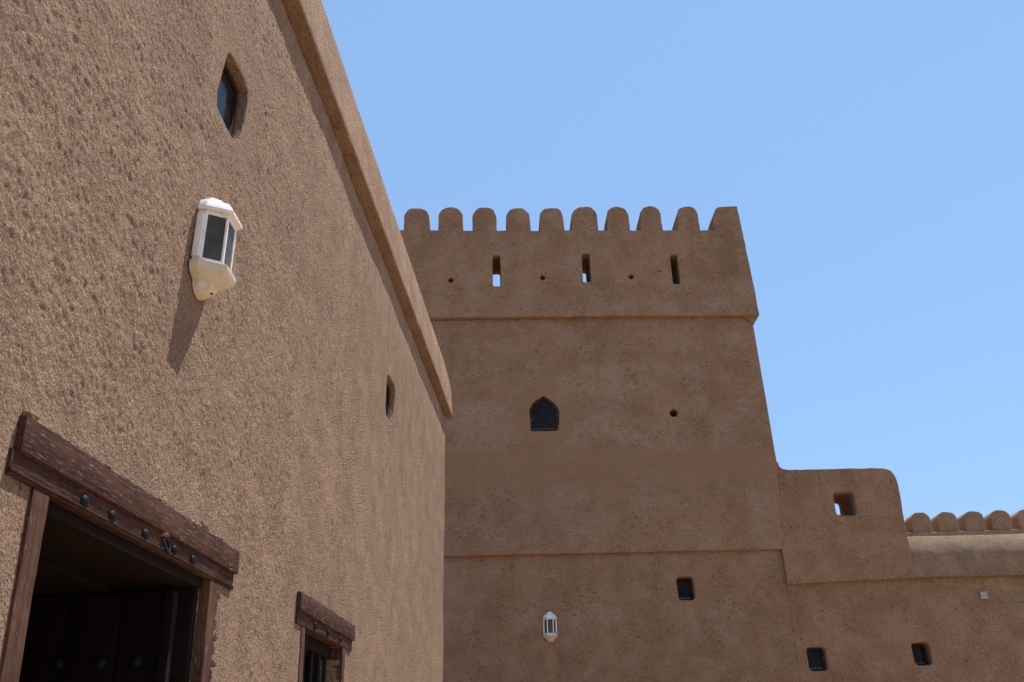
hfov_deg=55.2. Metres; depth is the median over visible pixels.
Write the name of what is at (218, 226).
wall lantern
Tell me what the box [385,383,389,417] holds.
window
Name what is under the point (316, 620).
barred window
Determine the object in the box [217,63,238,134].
window
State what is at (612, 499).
fort tower
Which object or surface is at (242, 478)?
mud plaster building
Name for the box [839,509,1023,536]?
crenellated wall
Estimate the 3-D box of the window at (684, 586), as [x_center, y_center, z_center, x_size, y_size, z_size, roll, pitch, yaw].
[2.423,3.513,13.815,0.235,0.312,0.050,-1,-24,-2]
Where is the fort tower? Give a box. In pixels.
[400,206,799,681]
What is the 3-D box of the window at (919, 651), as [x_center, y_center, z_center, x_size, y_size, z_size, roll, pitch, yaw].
[5.600,4.338,13.537,0.247,0.294,0.050,-1,-24,-2]
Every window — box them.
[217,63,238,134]
[295,591,355,681]
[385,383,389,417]
[530,396,558,430]
[676,579,692,599]
[806,648,825,670]
[911,644,927,664]
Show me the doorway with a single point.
(109, 575)
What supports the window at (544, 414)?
in the fort tower
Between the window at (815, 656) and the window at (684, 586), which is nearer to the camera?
the window at (815, 656)
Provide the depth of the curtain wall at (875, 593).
13.72 m
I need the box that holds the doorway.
[0,409,239,681]
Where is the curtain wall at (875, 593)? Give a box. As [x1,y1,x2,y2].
[777,462,1023,681]
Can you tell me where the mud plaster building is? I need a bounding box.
[0,0,452,681]
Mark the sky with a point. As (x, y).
(869, 154)
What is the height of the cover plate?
0.100 m
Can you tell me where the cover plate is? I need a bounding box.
[979,592,987,598]
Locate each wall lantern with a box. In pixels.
[189,197,241,300]
[543,611,557,641]
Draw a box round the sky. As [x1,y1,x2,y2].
[322,0,1023,521]
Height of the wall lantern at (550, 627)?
0.408 m

